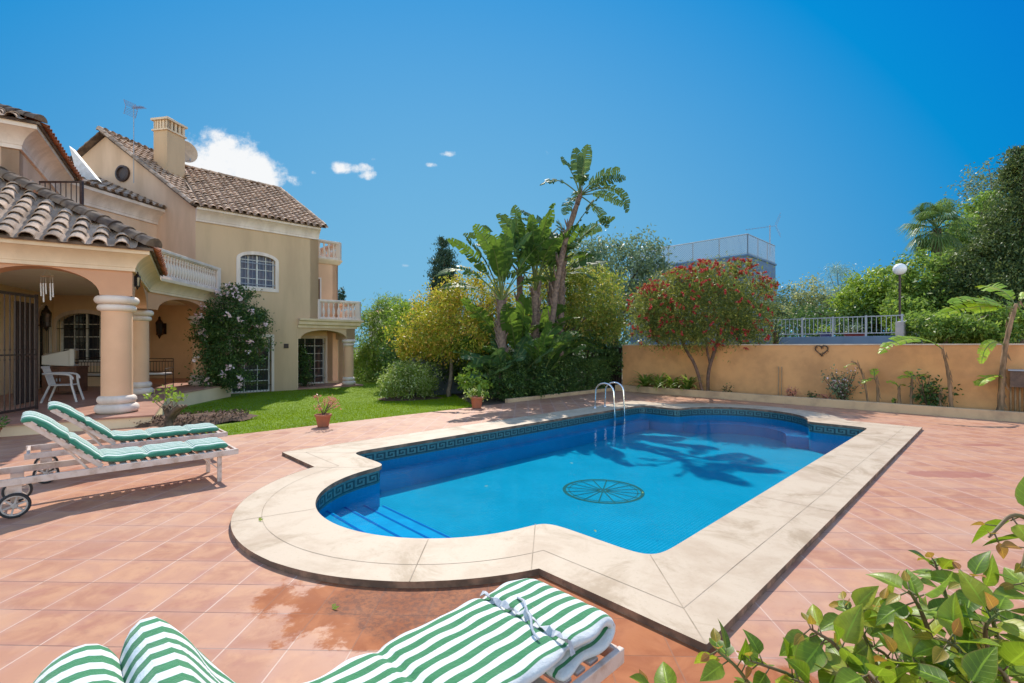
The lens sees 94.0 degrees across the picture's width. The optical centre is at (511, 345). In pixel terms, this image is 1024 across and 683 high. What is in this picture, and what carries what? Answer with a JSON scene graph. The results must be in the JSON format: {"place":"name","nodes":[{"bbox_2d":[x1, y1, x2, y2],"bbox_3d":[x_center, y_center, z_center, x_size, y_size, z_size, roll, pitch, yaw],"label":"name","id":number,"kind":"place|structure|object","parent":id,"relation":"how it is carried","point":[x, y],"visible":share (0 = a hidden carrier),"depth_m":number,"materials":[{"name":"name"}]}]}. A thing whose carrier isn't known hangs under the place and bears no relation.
{"place":"outdoors","nodes":[
{"label":"outdoors","id":0,"kind":"place"},
{"bbox_2d":[180,379,470,434],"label":"lawn","id":1,"kind":"structure","parent":0,"point":[272,405],"depth_m":14.29,"materials":[{"name":"plant"}]},
{"bbox_2d":[135,413,258,427],"bbox_3d":[-6.860,1.577,10.280,2.653,0.206,1.285,0,0,-39],"label":"mulch patch","id":2,"kind":"object","parent":1,"relation":"on","point":[226,418],"visible":0.58,"depth_m":10.20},
{"bbox_2d":[143,384,187,426],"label":"potted plant","id":3,"kind":"object","parent":2,"relation":"on","point":[171,415],"visible":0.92,"depth_m":9.47,"materials":[{"name":"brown plant"}]},
{"bbox_2d":[298,343,319,386],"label":"garden creeper","id":4,"kind":"object","parent":1,"relation":"on","point":[304,357],"visible":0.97,"depth_m":20.54,"materials":[{"name":"green plant"}]},
{"bbox_2d":[354,288,412,381],"bbox_3d":[-6.822,-0.285,24.905,4.115,5.401,3.637,0,0,0],"label":"feathery tree","id":5,"kind":"object","parent":1,"relation":"on","point":[361,358],"visible":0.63,"depth_m":24.39,"materials":[{"name":"green plant"}]},
{"bbox_2d":[354,312,424,378],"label":"green tree","id":6,"kind":"object","parent":1,"relation":"on","point":[364,373],"visible":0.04,"depth_m":27.41,"materials":[{"name":"green plant"}]},
{"bbox_2d":[378,395,441,400],"bbox_3d":[-3.396,1.715,16.117,2.378,0.130,1.492,0,0,0],"label":"mulch patch","id":7,"kind":"object","parent":1,"relation":"on","point":[415,397],"visible":0.66,"depth_m":15.80,"materials":[{"name":"soil"}]},
{"bbox_2d":[374,353,446,399],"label":"round bush","id":8,"kind":"object","parent":1,"relation":"on","point":[400,379],"visible":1,"depth_m":15.76,"materials":[{"name":"green plant"}]},
{"bbox_2d":[373,295,447,362],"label":"lime tree","id":9,"kind":"object","parent":1,"relation":"on","point":[395,307],"visible":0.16,"depth_m":20.62,"materials":[{"name":"green plant"}]},
{"bbox_2d":[409,354,491,395],"bbox_3d":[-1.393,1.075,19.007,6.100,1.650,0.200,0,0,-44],"label":"shrub","id":10,"kind":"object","parent":1,"relation":"on","point":[444,387],"depth_m":17.71,"materials":[{"name":"plant"}]},
{"bbox_2d":[381,258,529,396],"bbox_3d":[-1.667,-0.642,16.938,5.690,5.010,3.846,0,0,-20],"label":"golden tree","id":11,"kind":"object","parent":1,"relation":"on","point":[442,331],"visible":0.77,"depth_m":16.40,"materials":[{"name":"green plant"}]},
{"bbox_2d":[354,347,622,382],"bbox_3d":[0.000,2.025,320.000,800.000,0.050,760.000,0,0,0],"label":"ground","id":12,"kind":"structure","parent":0,"point":[563,379],"depth_m":60.13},
{"bbox_2d":[0,104,363,436],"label":"villa","id":13,"kind":"object","parent":12,"relation":"on","point":[90,226],"visible":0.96,"depth_m":16.30,"materials":[{"name":"paint"}]},
{"bbox_2d":[38,305,51,330],"bbox_3d":[-14.922,-0.889,15.204,0.402,0.858,0.249,0,0,-17],"label":"wall lantern","id":14,"kind":"object","parent":13,"relation":"attached to","point":[46,313],"depth_m":15.18,"materials":[{"name":"black metal"}]},
{"bbox_2d":[38,304,51,388],"bbox_3d":[-15.415,-0.004,15.599,0.250,2.751,0.960,0,0,-24],"label":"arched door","id":15,"kind":"structure","parent":13,"relation":"in","point":[40,329],"depth_m":15.82,"materials":[{"name":"white glass"}]},
{"bbox_2d":[40,269,53,301],"bbox_3d":[-9.351,-1.593,9.600,0.273,1.420,0.030,0,0,0],"label":"wind chime","id":16,"kind":"object","parent":13,"relation":"hanging from","point":[41,285],"visible":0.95,"depth_m":9.59,"materials":[{"name":"grey metal"}]},
{"bbox_2d":[40,366,84,402],"bbox_3d":[-11.204,0.942,11.913,0.694,0.893,0.591,0,0,-28],"label":"garden chair","id":17,"kind":"object","parent":13,"relation":"on","point":[48,373],"visible":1,"depth_m":11.80,"materials":[{"name":"grey plastic"}]},
{"bbox_2d":[40,366,88,392],"bbox_3d":[-12.883,0.950,13.761,0.900,0.740,0.560,0,0,-12],"label":"cabinet","id":18,"kind":"object","parent":13,"relation":"on","point":[82,371],"visible":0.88,"depth_m":13.55,"materials":[{"name":"brown wood"}]},
{"bbox_2d":[42,349,78,365],"bbox_3d":[-13.045,0.330,13.786,0.730,0.500,0.560,0,0,-32],"label":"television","id":19,"kind":"object","parent":18,"relation":"on","point":[69,357],"visible":0.98,"depth_m":13.65,"materials":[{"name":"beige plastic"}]},
{"bbox_2d":[53,309,100,365],"bbox_3d":[-14.692,-0.285,16.449,1.910,1.930,0.250,0,0,-6],"label":"window","id":20,"kind":"structure","parent":13,"relation":"in","point":[82,332],"depth_m":16.49,"materials":[{"name":"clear glass"}]},
{"bbox_2d":[78,359,100,376],"bbox_3d":[-13.536,0.898,15.300,1.277,0.964,0.527,0,0,-8],"label":"metal bench","id":21,"kind":"object","parent":13,"relation":"on","point":[95,374],"visible":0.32,"depth_m":15.47,"materials":[{"name":"black metal"}]},
{"bbox_2d":[123,101,146,182],"bbox_3d":[-13.681,-7.459,17.397,0.776,3.008,0.403,0,0,20],"label":"tv aerial","id":22,"kind":"object","parent":13,"relation":"attached to","point":[137,107],"visible":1,"depth_m":17.44,"materials":[{"name":"grey metal"}]},
{"bbox_2d":[134,271,140,289],"bbox_3d":[-8.019,-1.398,10.221,0.111,0.396,0.121,0,0,22],"label":"wall lantern","id":23,"kind":"object","parent":13,"relation":"attached to","point":[137,278],"depth_m":10.19,"materials":[{"name":"black metal"}]},
{"bbox_2d":[149,358,173,387],"bbox_3d":[-12.021,0.898,15.900,1.127,0.964,0.527,0,0,-10],"label":"metal bench","id":24,"kind":"object","parent":13,"relation":"on","point":[159,372],"visible":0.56,"depth_m":16.13,"materials":[{"name":"black metal"}]},
{"bbox_2d":[156,316,166,338],"bbox_3d":[-14.739,-0.778,20.064,0.290,0.957,0.491,0,0,0],"label":"wall lantern","id":25,"kind":"object","parent":13,"relation":"attached to","point":[161,328],"depth_m":19.93,"materials":[{"name":"black metal"}]},
{"bbox_2d":[185,141,197,162],"bbox_3d":[-13.646,-7.711,19.982,0.631,1.745,0.635,0,0,-10],"label":"satellite dish","id":26,"kind":"object","parent":13,"relation":"attached to","point":[191,154],"visible":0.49,"depth_m":20.16,"materials":[{"name":"grey metal"}]},
{"bbox_2d":[178,282,281,396],"bbox_3d":[-10.164,-0.219,17.730,3.198,4.214,4.066,0,0,-17],"label":"flowering creeper","id":27,"kind":"object","parent":13,"relation":"attached to","point":[246,321],"visible":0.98,"depth_m":16.68,"materials":[{"name":"green plant"}]},
{"bbox_2d":[229,334,273,393],"bbox_3d":[-10.136,0.672,18.562,1.601,2.257,0.250,0,0,-44],"label":"tall window","id":28,"kind":"structure","parent":13,"relation":"in","point":[264,384],"depth_m":18.85,"materials":[{"name":"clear glass"}]},
{"bbox_2d":[236,251,278,292],"bbox_3d":[-9.976,-2.911,18.703,1.523,1.534,0.230,0,0,-44],"label":"window","id":29,"kind":"structure","parent":13,"relation":"in","point":[252,271],"depth_m":18.73,"materials":[{"name":"glass"}]},
{"bbox_2d":[298,336,327,384],"bbox_3d":[-9.212,0.630,21.789,1.566,2.201,0.190,0,0,-44],"label":"grilled door","id":30,"kind":"structure","parent":13,"relation":"in","point":[314,345],"depth_m":22.05,"materials":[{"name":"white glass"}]},
{"bbox_2d":[338,287,346,309],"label":"distant tree","id":31,"kind":"object","parent":12,"relation":"on","point":[342,296],"visible":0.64,"depth_m":59.90,"materials":[{"name":"green plant"}]},
{"bbox_2d":[422,235,467,332],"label":"cypress","id":32,"kind":"object","parent":12,"relation":"on","point":[442,260],"visible":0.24,"depth_m":41.57,"materials":[{"name":"green plant"}]},
{"bbox_2d":[524,225,680,345],"bbox_3d":[5.556,-2.737,29.288,10.160,9.255,7.896,0,0,0],"label":"olive tree","id":33,"kind":"object","parent":12,"relation":"on","point":[637,266],"visible":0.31,"depth_m":28.39,"materials":[{"name":"green plant"}]},
{"bbox_2d":[357,313,978,363],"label":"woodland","id":34,"kind":"object","parent":12,"relation":"on","point":[629,342],"depth_m":60.61,"materials":[{"name":"green plant"}]},
{"bbox_2d":[630,233,776,343],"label":"neighbour house","id":35,"kind":"structure","parent":12,"relation":"on","point":[761,263],"depth_m":33.96,"materials":[{"name":"paint"}]},
{"bbox_2d":[760,314,793,343],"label":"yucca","id":36,"kind":"object","parent":12,"relation":"on","point":[776,340],"visible":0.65,"depth_m":16.23,"materials":[{"name":"green plant"}]},
{"bbox_2d":[742,280,835,336],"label":"grey tree","id":37,"kind":"object","parent":12,"relation":"on","point":[779,298],"visible":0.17,"depth_m":26.51,"materials":[{"name":"green plant"}]},
{"bbox_2d":[775,272,840,336],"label":"pale tree","id":38,"kind":"object","parent":12,"relation":"on","point":[814,293],"visible":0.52,"depth_m":25.66,"materials":[{"name":"green plant"}]},
{"bbox_2d":[622,343,1023,411],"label":"garden wall","id":39,"kind":"structure","parent":12,"relation":"on","point":[753,370],"depth_m":12.98,"materials":[{"name":"beige paint"}]},
{"bbox_2d":[815,345,828,355],"bbox_3d":[8.520,0.126,13.122,0.356,0.345,0.076,0,0,44],"label":"heart wreath","id":40,"kind":"object","parent":39,"relation":"attached to","point":[822,353],"visible":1,"depth_m":13.12,"materials":[{"name":"brown plant"}]},
{"bbox_2d":[772,296,894,336],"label":"dark shrub","id":41,"kind":"object","parent":12,"relation":"on","point":[803,314],"visible":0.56,"depth_m":20.59,"materials":[{"name":"green plant"}]},
{"bbox_2d":[817,261,865,322],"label":"feathery pine","id":42,"kind":"object","parent":12,"relation":"on","point":[837,275],"visible":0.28,"depth_m":32.80,"materials":[{"name":"green plant"}]},
{"bbox_2d":[819,264,908,335],"bbox_3d":[16.137,-0.967,21.058,4.382,5.674,3.502,0,0,0],"label":"frangipani tree","id":43,"kind":"object","parent":12,"relation":"on","point":[857,287],"visible":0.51,"depth_m":20.73,"materials":[{"name":"green plant"}]},
{"bbox_2d":[876,296,936,328],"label":"leafy shrub","id":44,"kind":"object","parent":12,"relation":"on","point":[888,313],"visible":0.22,"depth_m":18.47,"materials":[{"name":"green plant"}]},
{"bbox_2d":[870,247,976,343],"bbox_3d":[16.411,-1.069,18.590,4.458,5.893,3.620,0,0,0],"label":"dense tree","id":45,"kind":"object","parent":12,"relation":"on","point":[910,277],"visible":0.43,"depth_m":18.42,"materials":[{"name":"green plant"}]},
{"bbox_2d":[896,198,979,261],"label":"fan palm","id":46,"kind":"object","parent":12,"relation":"on","point":[936,241],"visible":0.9,"depth_m":21.16,"materials":[{"name":"green plant"}]},
{"bbox_2d":[917,237,1017,316],"bbox_3d":[17.231,-1.123,17.933,3.514,5.970,3.134,0,0,0],"label":"conifer","id":47,"kind":"object","parent":12,"relation":"on","point":[960,257],"visible":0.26,"depth_m":17.62,"materials":[{"name":"green plant"}]},
{"bbox_2d":[937,187,1003,259],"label":"light tree","id":48,"kind":"object","parent":12,"relation":"on","point":[978,205],"visible":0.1,"depth_m":23.01,"materials":[{"name":"green plant"}]},
{"bbox_2d":[940,157,1003,211],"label":"bare topped tree","id":49,"kind":"object","parent":12,"relation":"on","point":[977,184],"visible":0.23,"depth_m":25.95,"materials":[{"name":"green plant"}]},
{"bbox_2d":[953,144,1023,342],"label":"conifer","id":50,"kind":"object","parent":12,"relation":"on","point":[1007,228],"visible":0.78,"depth_m":17.16,"materials":[{"name":"green plant"}]},
{"bbox_2d":[0,391,1023,682],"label":"paved terrace","id":51,"kind":"structure","parent":0,"point":[110,561],"depth_m":3.58,"materials":[{"name":"tile"}]},
{"bbox_2d":[0,415,11,431],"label":"potted shrub","id":52,"kind":"object","parent":51,"relation":"on","point":[3,420],"visible":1,"depth_m":8.17,"materials":[{"name":"green plant"}]},
{"bbox_2d":[0,421,237,518],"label":"sun lounger","id":53,"kind":"object","parent":51,"relation":"on","point":[12,493],"visible":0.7,"depth_m":4.86,"materials":[{"name":"paint"}]},
{"bbox_2d":[21,411,227,461],"bbox_3d":[-4.209,0.948,5.308,1.737,0.580,0.572,0,0,-44],"label":"lounger cushion","id":54,"kind":"object","parent":53,"relation":"on","point":[49,424],"visible":0.98,"depth_m":5.12,"materials":[{"name":"fabric"}]},
{"bbox_2d":[24,409,227,483],"bbox_3d":[-5.051,1.168,6.387,2.050,0.864,0.690,0,0,-44],"label":"sun lounger","id":55,"kind":"object","parent":51,"relation":"on","point":[46,454],"visible":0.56,"depth_m":5.98,"materials":[{"name":"paint"}]},
{"bbox_2d":[48,401,218,440],"bbox_3d":[-5.016,0.961,6.421,1.762,0.553,0.572,0,0,-44],"label":"lounger cushion","id":56,"kind":"object","parent":55,"relation":"on","point":[117,435],"visible":0.97,"depth_m":6.24,"materials":[{"name":"fabric"}]},
{"bbox_2d":[313,394,340,426],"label":"potted shrub","id":57,"kind":"object","parent":51,"relation":"on","point":[323,419],"visible":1,"depth_m":9.39,"materials":[{"name":"brown plant"}]},
{"bbox_2d":[462,384,491,407],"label":"potted shrub","id":58,"kind":"object","parent":51,"relation":"on","point":[476,400],"visible":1,"depth_m":12.23,"materials":[{"name":"green plant"}]},
{"bbox_2d":[454,365,494,399],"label":"bright shrub","id":59,"kind":"object","parent":58,"relation":"in","point":[468,385],"visible":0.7,"depth_m":13.50,"materials":[{"name":"green plant"}]},
{"bbox_2d":[505,388,611,402],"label":"planter kerb","id":60,"kind":"structure","parent":51,"relation":"on","point":[519,399],"depth_m":14.87,"materials":[{"name":"stone"}]},
{"bbox_2d":[231,401,921,651],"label":"swimming pool","id":61,"kind":"structure","parent":51,"relation":"in","point":[729,515],"depth_m":5.87,"materials":[{"name":"stone"}]},
{"bbox_2d":[593,382,625,425],"bbox_3d":[2.435,1.500,11.918,0.527,1.201,0.674,0,0,-44],"label":"pool ladder","id":62,"kind":"object","parent":61,"relation":"attached to","point":[615,421],"visible":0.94,"depth_m":11.85,"materials":[{"name":"silver metal"}]},
{"bbox_2d":[532,643,623,682],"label":"sun lounger","id":63,"kind":"object","parent":51,"relation":"on","point":[607,665],"visible":0.23,"depth_m":1.95,"materials":[{"name":"paint"}]},
{"bbox_2d":[33,578,614,682],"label":"lounger cushion","id":64,"kind":"object","parent":63,"relation":"on","point":[527,630],"visible":1,"depth_m":1.79,"materials":[{"name":"fabric"}]},
{"bbox_2d":[615,384,1023,422],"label":"planter kerb","id":65,"kind":"structure","parent":51,"relation":"on","point":[998,415],"depth_m":12.17,"materials":[{"name":"stone"}]},
{"bbox_2d":[630,477,1023,682],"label":"foreground shrub","id":66,"kind":"object","parent":51,"relation":"on","point":[969,650],"visible":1,"depth_m":1.06,"materials":[{"name":"green plant"}]},
{"bbox_2d":[0,0,1023,346],"label":"sky","id":67,"kind":"structure","parent":0,"point":[401,125],"materials":[{"name":"blue"}]},
{"bbox_2d":[451,383,622,405],"bbox_3d":[-4.968,1.712,19.744,18.000,0.200,16.000,0,0,-44],"label":"soil bed","id":68,"kind":"object","parent":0,"point":[491,401],"visible":0.12,"depth_m":14.60,"materials":[{"name":"soil"}]},
{"bbox_2d":[374,332,493,394],"bbox_3d":[-2.948,0.629,18.880,4.398,2.789,5.837,0,0,-40],"label":"dark shrub","id":69,"kind":"object","parent":68,"relation":"on","point":[393,355],"visible":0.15,"depth_m":17.98,"materials":[{"name":"green plant"}]},
{"bbox_2d":[434,219,555,389],"bbox_3d":[-0.440,-1.239,15.195,3.733,5.812,2.501,0,0,-23],"label":"bird of paradise tree","id":70,"kind":"object","parent":68,"relation":"on","point":[500,259],"visible":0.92,"depth_m":15.15,"materials":[{"name":"green plant"}]},
{"bbox_2d":[453,334,557,382],"bbox_3d":[-0.052,0.545,14.760,3.274,1.943,2.826,0,0,-25],"label":"paddle leaf clump","id":71,"kind":"object","parent":68,"relation":"on","point":[520,352],"visible":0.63,"depth_m":14.47,"materials":[{"name":"plant"}]},
{"bbox_2d":[482,365,559,400],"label":"dark shrub","id":72,"kind":"object","parent":68,"relation":"on","point":[520,377],"visible":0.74,"depth_m":14.16,"materials":[{"name":"green plant"}]},
{"bbox_2d":[463,204,578,347],"bbox_3d":[0.510,-1.554,16.910,3.738,6.435,3.283,0,0,15],"label":"bird of paradise tree","id":73,"kind":"object","parent":68,"relation":"on","point":[505,220],"visible":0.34,"depth_m":16.22,"materials":[{"name":"green plant"}]},
{"bbox_2d":[440,294,604,368],"bbox_3d":[0.351,-0.253,16.720,5.237,3.542,5.029,0,0,20],"label":"paddle leaf clump","id":74,"kind":"object","parent":68,"relation":"on","point":[509,317],"visible":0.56,"depth_m":15.63,"materials":[{"name":"plant"}]},
{"bbox_2d":[460,298,590,393],"bbox_3d":[0.394,0.158,18.276,5.204,4.267,4.985,0,0,0],"label":"dark shrub","id":75,"kind":"object","parent":68,"relation":"on","point":[512,349],"visible":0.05,"depth_m":17.48,"materials":[{"name":"green plant"}]},
{"bbox_2d":[467,317,585,377],"bbox_3d":[0.303,0.183,15.178,3.706,2.666,3.424,0,0,-21],"label":"paddle leaf clump","id":76,"kind":"object","parent":68,"relation":"on","point":[560,343],"visible":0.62,"depth_m":14.71,"materials":[{"name":"plant"}]},
{"bbox_2d":[477,203,594,389],"bbox_3d":[0.844,-1.416,16.441,3.546,6.164,2.623,0,0,38],"label":"bird of paradise tree","id":77,"kind":"object","parent":68,"relation":"on","point":[541,232],"visible":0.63,"depth_m":16.03,"materials":[{"name":"green plant"}]},
{"bbox_2d":[487,355,613,400],"bbox_3d":[1.455,0.992,15.800,5.475,1.357,1.068,0,0,-44],"label":"hedge","id":78,"kind":"object","parent":68,"relation":"on","point":[576,369],"visible":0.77,"depth_m":15.60,"materials":[{"name":"green plant"}]},
{"bbox_2d":[492,233,610,371],"bbox_3d":[1.311,-1.260,17.185,4.037,5.848,3.504,0,0,-20],"label":"bird of paradise tree","id":79,"kind":"object","parent":68,"relation":"on","point":[581,263],"visible":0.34,"depth_m":16.95,"materials":[{"name":"green plant"}]},
{"bbox_2d":[521,195,614,392],"bbox_3d":[1.972,-1.671,17.036,3.348,6.668,2.147,0,0,11],"label":"bird of paradise tree","id":80,"kind":"object","parent":68,"relation":"on","point":[589,230],"visible":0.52,"depth_m":16.52,"materials":[{"name":"green plant"}]},
{"bbox_2d":[513,249,634,382],"bbox_3d":[2.291,-1.093,18.569,5.000,5.964,4.015,0,0,19],"label":"golden tree","id":81,"kind":"object","parent":68,"relation":"on","point":[598,319],"visible":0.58,"depth_m":18.15,"materials":[{"name":"green plant"}]},
{"bbox_2d":[539,144,629,357],"bbox_3d":[2.490,-2.539,15.982,2.204,8.406,2.434,0,0,-45],"label":"bird of paradise tree","id":82,"kind":"object","parent":68,"relation":"on","point":[581,164],"visible":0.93,"depth_m":15.92,"materials":[{"name":"green plant"}]},
{"bbox_2d":[555,331,625,387],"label":"dark shrub","id":83,"kind":"object","parent":68,"relation":"on","point":[612,353],"visible":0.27,"depth_m":17.52,"materials":[{"name":"green plant"}]},
{"bbox_2d":[601,347,621,388],"bbox_3d":[3.743,0.850,18.129,0.030,1.600,0.970,0,0,-44],"label":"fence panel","id":84,"kind":"object","parent":68,"relation":"on","point":[617,378],"visible":0.25,"depth_m":17.94,"materials":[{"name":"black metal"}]},
{"bbox_2d":[807,323,840,336],"bbox_3d":[11.099,-0.556,17.102,1.107,0.692,1.109,0,0,0],"label":"planter","id":85,"kind":"object","parent":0,"point":[825,335],"visible":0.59,"depth_m":16.95,"materials":[{"name":"blue"}]},
{"bbox_2d":[840,319,870,335],"bbox_3d":[11.816,-0.573,16.400,1.217,0.726,0.990,0,0,35],"label":"planter","id":86,"kind":"object","parent":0,"point":[855,328],"visible":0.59,"depth_m":16.34,"materials":[{"name":"red"}]},
{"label":"planting strip soil","id":87,"kind":"structure","parent":0,"visible":0},
{"bbox_2d":[626,371,659,390],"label":"strap leaf clump","id":88,"kind":"object","parent":87,"relation":"on","point":[642,380],"visible":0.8,"depth_m":16.37,"materials":[{"name":"plant"}]},
{"bbox_2d":[639,372,673,389],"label":"strap leaf clump","id":89,"kind":"object","parent":87,"relation":"on","point":[658,381],"visible":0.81,"depth_m":16.03,"materials":[{"name":"plant"}]},
{"bbox_2d":[656,373,695,389],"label":"strap leaf clump","id":90,"kind":"object","parent":87,"relation":"on","point":[672,383],"visible":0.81,"depth_m":15.64,"materials":[{"name":"plant"}]},
{"bbox_2d":[667,374,707,389],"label":"strap leaf clump","id":91,"kind":"object","parent":87,"relation":"on","point":[688,383],"visible":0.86,"depth_m":15.31,"materials":[{"name":"plant"}]},
{"bbox_2d":[619,245,803,390],"bbox_3d":[6.071,-0.788,15.046,5.339,4.658,4.818,0,0,0],"label":"bottlebrush tree","id":92,"kind":"object","parent":87,"relation":"on","point":[693,297],"visible":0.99,"depth_m":14.54,"materials":[{"name":"green plant"}]},
{"bbox_2d":[783,386,800,396],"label":"shrub","id":93,"kind":"object","parent":87,"relation":"on","point":[790,392],"visible":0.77,"depth_m":13.40,"materials":[{"name":"brown plant"}]},
{"bbox_2d":[821,364,864,399],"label":"rose bush","id":94,"kind":"object","parent":87,"relation":"on","point":[841,390],"visible":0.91,"depth_m":12.53,"materials":[{"name":"green plant"}]},
{"bbox_2d":[844,360,869,401],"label":"banana plant","id":95,"kind":"object","parent":87,"relation":"on","point":[863,376],"visible":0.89,"depth_m":12.16,"materials":[{"name":"green plant"}]},
{"bbox_2d":[861,368,880,401],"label":"banana plant","id":96,"kind":"object","parent":87,"relation":"on","point":[874,374],"visible":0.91,"depth_m":12.02,"materials":[{"name":"green plant"}]},
{"bbox_2d":[886,380,904,403],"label":"banana plant","id":97,"kind":"object","parent":87,"relation":"on","point":[898,394],"visible":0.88,"depth_m":11.73,"materials":[{"name":"green plant"}]},
{"bbox_2d":[897,371,926,403],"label":"banana plant","id":98,"kind":"object","parent":87,"relation":"on","point":[911,384],"visible":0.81,"depth_m":11.56,"materials":[{"name":"green plant"}]},
{"bbox_2d":[878,335,953,406],"bbox_3d":[9.397,0.671,11.113,1.655,1.846,0.385,0,0,0],"label":"banana plant","id":99,"kind":"object","parent":87,"relation":"on","point":[900,341],"visible":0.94,"depth_m":11.04,"materials":[{"name":"green plant"}]},
{"bbox_2d":[908,369,963,406],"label":"dark bush","id":100,"kind":"object","parent":87,"relation":"on","point":[925,397],"visible":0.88,"depth_m":11.29,"materials":[{"name":"green plant"}]},
{"bbox_2d":[930,385,947,405],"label":"banana plant","id":101,"kind":"object","parent":87,"relation":"on","point":[940,397],"visible":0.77,"depth_m":11.18,"materials":[{"name":"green plant"}]},
{"bbox_2d":[934,282,1023,410],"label":"banana plant","id":102,"kind":"object","parent":87,"relation":"on","point":[1001,376],"visible":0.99,"depth_m":10.49,"materials":[{"name":"green plant"}]},
{"bbox_2d":[1008,369,1023,411],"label":"wooden box","id":103,"kind":"object","parent":87,"relation":"on","point":[1016,377],"visible":0.8,"depth_m":10.34,"materials":[{"name":"brown wood"}]},
{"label":"neighbour terrace","id":104,"kind":"structure","parent":0,"visible":0},
{"bbox_2d":[747,314,903,343],"bbox_3d":[10.592,0.450,16.541,0.250,2.900,4.655,0,0,-44],"label":"terrace fence","id":105,"kind":"object","parent":104,"relation":"on","point":[865,339],"visible":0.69,"depth_m":16.07,"materials":[{"name":"metal"}]},
{"bbox_2d":[895,320,917,343],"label":"neighbour wall","id":106,"kind":"structure","parent":104,"relation":"on","point":[900,329],"depth_m":14.89,"materials":[{"name":"paint"}]},
{"bbox_2d":[893,263,906,319],"bbox_3d":[13.485,-0.485,16.600,0.400,4.770,0.400,0,0,0],"label":"garden lamp","id":107,"kind":"object","parent":106,"relation":"on","point":[899,269],"visible":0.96,"depth_m":16.57,"materials":[{"name":"white"}]},
{"bbox_2d":[882,295,1023,343],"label":"leafy shrub","id":108,"kind":"object","parent":104,"relation":"on","point":[973,328],"visible":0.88,"depth_m":14.15,"materials":[{"name":"green plant"}]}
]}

